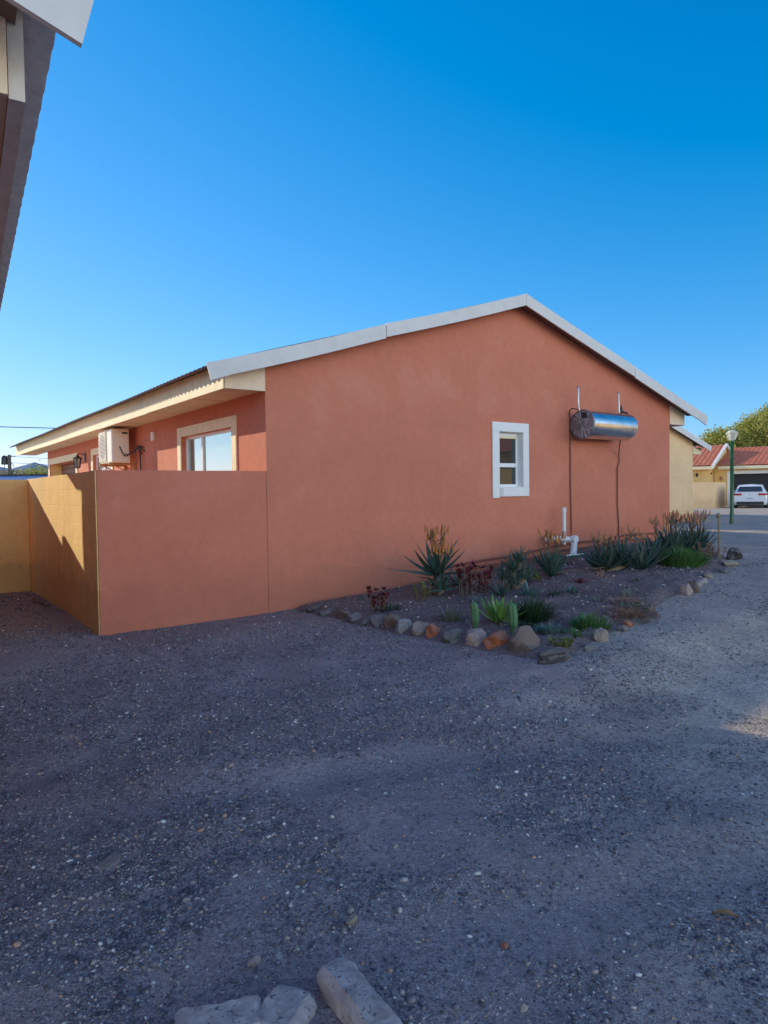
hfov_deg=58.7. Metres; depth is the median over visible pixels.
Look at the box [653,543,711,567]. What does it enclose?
green bush
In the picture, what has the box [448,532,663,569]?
water pipe
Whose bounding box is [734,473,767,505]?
garage door
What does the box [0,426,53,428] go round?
power line
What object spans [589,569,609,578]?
dry tuft
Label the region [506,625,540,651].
edging stone
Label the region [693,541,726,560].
reddish plant
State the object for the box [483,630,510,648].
edging stone
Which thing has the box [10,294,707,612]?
orange house
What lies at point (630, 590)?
wispy tuft
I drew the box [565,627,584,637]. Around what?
spiky rosette
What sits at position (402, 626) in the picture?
edging stone
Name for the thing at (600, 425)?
hot water geyser
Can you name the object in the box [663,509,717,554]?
aloe plant
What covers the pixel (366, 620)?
edging stone
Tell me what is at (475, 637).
edging stone
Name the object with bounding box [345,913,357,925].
loose stone
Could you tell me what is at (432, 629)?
edging stone
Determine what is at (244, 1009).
concrete block
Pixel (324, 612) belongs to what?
edging stone
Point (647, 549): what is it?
aloe plant
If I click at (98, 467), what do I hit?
window
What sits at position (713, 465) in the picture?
garage house
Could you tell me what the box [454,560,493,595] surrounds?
red succulent
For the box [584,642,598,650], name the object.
edging stone
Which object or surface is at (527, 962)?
loose stone
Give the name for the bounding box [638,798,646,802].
loose stone
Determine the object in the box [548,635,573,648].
yellow succulent
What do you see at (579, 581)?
red succulent
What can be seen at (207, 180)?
sky
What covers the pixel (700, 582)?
edging stone
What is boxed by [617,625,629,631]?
edging stone
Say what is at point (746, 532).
ground
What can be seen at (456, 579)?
aloe plant
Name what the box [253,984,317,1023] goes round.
concrete lump
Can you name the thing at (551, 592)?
succulent tuft
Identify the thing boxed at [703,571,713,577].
edging stone
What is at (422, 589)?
cactus
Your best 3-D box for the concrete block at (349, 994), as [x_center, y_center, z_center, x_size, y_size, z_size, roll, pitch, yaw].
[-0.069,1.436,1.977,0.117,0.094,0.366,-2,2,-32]
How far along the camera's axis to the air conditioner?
12.82 m
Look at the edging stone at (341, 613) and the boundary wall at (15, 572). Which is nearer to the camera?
the edging stone at (341, 613)
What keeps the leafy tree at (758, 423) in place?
on the ground at (746, 532)
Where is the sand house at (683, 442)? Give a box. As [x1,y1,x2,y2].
[670,426,711,517]
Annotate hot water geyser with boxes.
[570,386,637,440]
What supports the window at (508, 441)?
in the orange house at (372, 451)
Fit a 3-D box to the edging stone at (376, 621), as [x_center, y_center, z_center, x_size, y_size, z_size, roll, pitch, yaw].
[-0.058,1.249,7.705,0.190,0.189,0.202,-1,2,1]
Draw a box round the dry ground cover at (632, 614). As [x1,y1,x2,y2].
[593,604,661,620]
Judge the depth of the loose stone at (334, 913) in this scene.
2.46 m
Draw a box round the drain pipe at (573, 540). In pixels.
[545,507,583,557]
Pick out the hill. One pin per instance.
(20, 472)
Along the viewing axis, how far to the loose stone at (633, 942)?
2.30 m
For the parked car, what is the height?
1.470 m
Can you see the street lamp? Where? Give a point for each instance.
(731, 435)
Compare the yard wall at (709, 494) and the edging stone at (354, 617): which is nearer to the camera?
the edging stone at (354, 617)
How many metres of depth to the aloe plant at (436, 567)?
8.95 m
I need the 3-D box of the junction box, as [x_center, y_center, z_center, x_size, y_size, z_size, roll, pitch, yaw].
[-4.271,-1.348,12.361,0.044,0.150,0.680,-2,2,-36]
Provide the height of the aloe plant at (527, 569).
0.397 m
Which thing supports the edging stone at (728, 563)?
on the ground at (746, 532)
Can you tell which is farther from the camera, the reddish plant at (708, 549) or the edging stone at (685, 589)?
the reddish plant at (708, 549)
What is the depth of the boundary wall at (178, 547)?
7.96 m
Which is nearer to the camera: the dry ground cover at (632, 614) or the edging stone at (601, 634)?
the edging stone at (601, 634)
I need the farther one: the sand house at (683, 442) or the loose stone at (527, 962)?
the sand house at (683, 442)
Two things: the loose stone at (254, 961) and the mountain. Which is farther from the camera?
the mountain
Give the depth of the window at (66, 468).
19.31 m
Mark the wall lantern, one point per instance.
(77, 458)
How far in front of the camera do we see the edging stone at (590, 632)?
6.66 m
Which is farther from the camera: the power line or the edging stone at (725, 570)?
the power line
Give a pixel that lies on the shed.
(13, 477)
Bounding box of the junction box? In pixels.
[143,432,154,440]
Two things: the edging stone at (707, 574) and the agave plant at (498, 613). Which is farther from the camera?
the edging stone at (707, 574)
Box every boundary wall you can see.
[0,480,30,592]
[27,470,99,635]
[96,470,268,635]
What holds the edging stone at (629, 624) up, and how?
on the ground at (746, 532)
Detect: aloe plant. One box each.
[389,524,474,595]
[449,567,468,585]
[486,576,516,596]
[519,560,541,579]
[527,554,544,570]
[531,528,571,576]
[575,525,673,571]
[627,534,676,563]
[636,512,704,555]
[653,510,687,539]
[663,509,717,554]
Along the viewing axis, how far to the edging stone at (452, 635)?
6.77 m
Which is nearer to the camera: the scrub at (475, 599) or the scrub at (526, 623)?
the scrub at (526, 623)
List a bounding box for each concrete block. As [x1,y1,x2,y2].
[175,995,260,1023]
[316,957,402,1023]
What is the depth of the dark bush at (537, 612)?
7.21 m
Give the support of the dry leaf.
on the ground at (746, 532)
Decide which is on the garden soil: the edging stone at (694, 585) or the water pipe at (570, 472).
the edging stone at (694, 585)
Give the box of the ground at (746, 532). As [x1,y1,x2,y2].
[0,506,767,1023]
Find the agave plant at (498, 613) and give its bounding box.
[479,595,526,626]
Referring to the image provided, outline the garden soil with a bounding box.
[295,540,726,659]
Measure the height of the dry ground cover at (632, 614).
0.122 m
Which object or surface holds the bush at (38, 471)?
on the ground at (746, 532)
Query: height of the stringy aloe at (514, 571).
0.668 m
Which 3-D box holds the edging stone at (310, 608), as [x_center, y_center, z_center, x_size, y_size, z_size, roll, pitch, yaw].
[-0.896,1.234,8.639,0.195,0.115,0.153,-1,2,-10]
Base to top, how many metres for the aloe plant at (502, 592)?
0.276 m
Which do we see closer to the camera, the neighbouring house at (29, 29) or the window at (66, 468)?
the neighbouring house at (29, 29)
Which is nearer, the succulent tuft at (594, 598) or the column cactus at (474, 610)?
the column cactus at (474, 610)
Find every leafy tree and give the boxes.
[698,424,765,465]
[727,402,767,446]
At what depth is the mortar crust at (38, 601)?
9.69 m
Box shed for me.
[0,474,47,479]
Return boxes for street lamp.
[726,430,738,523]
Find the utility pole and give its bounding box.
[1,455,14,473]
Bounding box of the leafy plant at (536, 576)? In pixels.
[530,572,542,580]
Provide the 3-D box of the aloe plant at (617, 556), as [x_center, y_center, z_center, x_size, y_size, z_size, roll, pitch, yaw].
[3.397,0.556,9.745,1.106,0.734,1.248,-2,2,-34]
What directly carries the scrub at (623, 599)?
on the garden soil
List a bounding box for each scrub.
[467,596,487,603]
[507,618,540,629]
[607,594,647,604]
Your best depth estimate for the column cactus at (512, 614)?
6.62 m
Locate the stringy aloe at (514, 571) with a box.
[487,546,540,590]
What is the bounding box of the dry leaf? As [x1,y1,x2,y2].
[711,909,738,918]
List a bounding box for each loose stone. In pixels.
[96,852,122,869]
[248,955,260,966]
[298,878,305,884]
[330,909,338,917]
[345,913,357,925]
[347,907,353,913]
[500,942,508,948]
[519,1003,528,1011]
[524,960,530,966]
[627,939,637,945]
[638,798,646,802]
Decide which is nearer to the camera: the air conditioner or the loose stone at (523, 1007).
the loose stone at (523, 1007)
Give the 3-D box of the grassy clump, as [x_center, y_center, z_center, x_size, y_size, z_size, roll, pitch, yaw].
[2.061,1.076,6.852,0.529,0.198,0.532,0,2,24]
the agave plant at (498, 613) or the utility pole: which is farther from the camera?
the utility pole
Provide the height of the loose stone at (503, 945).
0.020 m
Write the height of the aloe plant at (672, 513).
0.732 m
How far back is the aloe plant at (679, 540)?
10.55 m
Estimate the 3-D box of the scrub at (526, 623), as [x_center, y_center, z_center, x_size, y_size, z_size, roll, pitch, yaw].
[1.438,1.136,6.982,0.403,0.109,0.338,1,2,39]
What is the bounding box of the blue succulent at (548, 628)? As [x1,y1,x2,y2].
[533,622,569,635]
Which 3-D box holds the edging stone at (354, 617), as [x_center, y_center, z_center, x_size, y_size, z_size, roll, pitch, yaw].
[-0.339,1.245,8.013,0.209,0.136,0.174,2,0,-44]
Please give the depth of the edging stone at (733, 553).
10.53 m
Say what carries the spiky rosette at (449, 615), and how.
on the garden soil
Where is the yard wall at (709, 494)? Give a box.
[693,482,725,507]
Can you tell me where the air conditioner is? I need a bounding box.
[98,428,144,469]
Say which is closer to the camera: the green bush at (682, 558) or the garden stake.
the green bush at (682, 558)
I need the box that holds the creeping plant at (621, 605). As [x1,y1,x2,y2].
[613,600,652,613]
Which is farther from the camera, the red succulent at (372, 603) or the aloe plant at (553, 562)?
the aloe plant at (553, 562)
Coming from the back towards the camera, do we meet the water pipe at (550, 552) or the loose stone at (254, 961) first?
the water pipe at (550, 552)
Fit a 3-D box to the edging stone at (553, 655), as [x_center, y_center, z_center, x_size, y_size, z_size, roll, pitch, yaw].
[1.488,1.274,5.966,0.358,0.182,0.120,-5,-4,-26]
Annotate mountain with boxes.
[0,462,47,470]
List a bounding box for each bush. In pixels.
[18,460,47,475]
[504,590,560,622]
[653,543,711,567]
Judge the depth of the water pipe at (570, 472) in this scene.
12.02 m
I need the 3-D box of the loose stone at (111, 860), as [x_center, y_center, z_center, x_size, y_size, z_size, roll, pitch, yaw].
[-1.136,1.456,2.845,0.093,0.025,0.124,9,12,36]
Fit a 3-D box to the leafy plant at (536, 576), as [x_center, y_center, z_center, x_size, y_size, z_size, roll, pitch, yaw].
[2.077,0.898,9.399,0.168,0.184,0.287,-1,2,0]
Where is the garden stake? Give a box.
[716,513,720,557]
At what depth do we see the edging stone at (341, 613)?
8.14 m
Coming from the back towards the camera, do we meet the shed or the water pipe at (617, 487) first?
the shed
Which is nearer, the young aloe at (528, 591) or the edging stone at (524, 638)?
the edging stone at (524, 638)
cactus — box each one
[413,580,431,600]
[469,601,479,628]
[507,602,517,633]
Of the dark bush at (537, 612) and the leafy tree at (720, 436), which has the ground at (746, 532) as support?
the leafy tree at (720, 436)
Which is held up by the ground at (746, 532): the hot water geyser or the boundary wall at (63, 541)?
the boundary wall at (63, 541)
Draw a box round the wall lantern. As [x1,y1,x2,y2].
[73,453,85,468]
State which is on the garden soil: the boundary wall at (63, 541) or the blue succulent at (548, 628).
the blue succulent at (548, 628)
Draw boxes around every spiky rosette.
[431,604,466,621]
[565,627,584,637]
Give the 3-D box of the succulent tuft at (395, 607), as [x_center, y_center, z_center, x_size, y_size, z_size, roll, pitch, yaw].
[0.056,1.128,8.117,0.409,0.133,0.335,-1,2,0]
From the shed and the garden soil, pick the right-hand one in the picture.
the garden soil
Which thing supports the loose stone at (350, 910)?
on the ground at (746, 532)
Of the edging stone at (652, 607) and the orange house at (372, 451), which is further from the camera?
the orange house at (372, 451)
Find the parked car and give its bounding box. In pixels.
[734,484,767,507]
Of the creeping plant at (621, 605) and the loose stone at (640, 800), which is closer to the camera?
the loose stone at (640, 800)
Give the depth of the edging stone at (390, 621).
7.47 m
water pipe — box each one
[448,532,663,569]
[569,408,577,535]
[617,441,620,537]
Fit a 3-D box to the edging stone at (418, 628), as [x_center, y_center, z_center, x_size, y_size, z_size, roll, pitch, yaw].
[0.393,1.253,7.190,0.210,0.218,0.207,-1,2,0]
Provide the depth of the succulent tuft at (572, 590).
8.57 m
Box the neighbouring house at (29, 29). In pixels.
[0,0,93,309]
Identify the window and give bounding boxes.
[61,463,75,474]
[96,455,110,469]
[185,428,231,470]
[499,433,517,486]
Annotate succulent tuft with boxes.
[374,603,400,611]
[546,589,565,596]
[561,581,581,593]
[588,596,605,601]
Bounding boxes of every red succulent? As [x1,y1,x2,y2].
[366,585,388,611]
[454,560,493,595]
[569,578,589,582]
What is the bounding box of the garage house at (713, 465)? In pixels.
[693,443,767,505]
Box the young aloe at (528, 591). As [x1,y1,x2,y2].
[515,580,541,596]
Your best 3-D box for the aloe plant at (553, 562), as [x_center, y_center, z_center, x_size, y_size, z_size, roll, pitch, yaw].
[2.394,0.571,9.775,0.626,0.704,0.815,0,2,31]
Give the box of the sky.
[0,0,767,467]
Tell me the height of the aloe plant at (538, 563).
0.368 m
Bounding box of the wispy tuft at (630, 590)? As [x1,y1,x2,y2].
[614,585,646,597]
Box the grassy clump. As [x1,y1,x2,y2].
[565,610,614,630]
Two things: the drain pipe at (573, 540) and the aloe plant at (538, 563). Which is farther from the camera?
the drain pipe at (573, 540)
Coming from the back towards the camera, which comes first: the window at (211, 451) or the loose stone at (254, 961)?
the window at (211, 451)
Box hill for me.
[0,470,47,474]
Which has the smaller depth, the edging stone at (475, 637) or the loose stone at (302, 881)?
the loose stone at (302, 881)
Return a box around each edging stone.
[305,605,319,612]
[318,608,331,616]
[335,608,350,617]
[346,612,360,622]
[360,616,371,625]
[370,614,385,627]
[383,614,400,628]
[395,619,411,633]
[411,621,428,635]
[425,623,440,637]
[441,628,461,643]
[465,628,486,646]
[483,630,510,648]
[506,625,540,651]
[537,647,571,664]
[582,627,596,637]
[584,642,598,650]
[593,627,608,641]
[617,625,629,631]
[622,620,632,627]
[643,603,654,611]
[679,583,692,595]
[688,580,700,592]
[696,579,703,586]
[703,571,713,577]
[718,567,730,573]
[723,560,738,566]
[726,547,742,559]

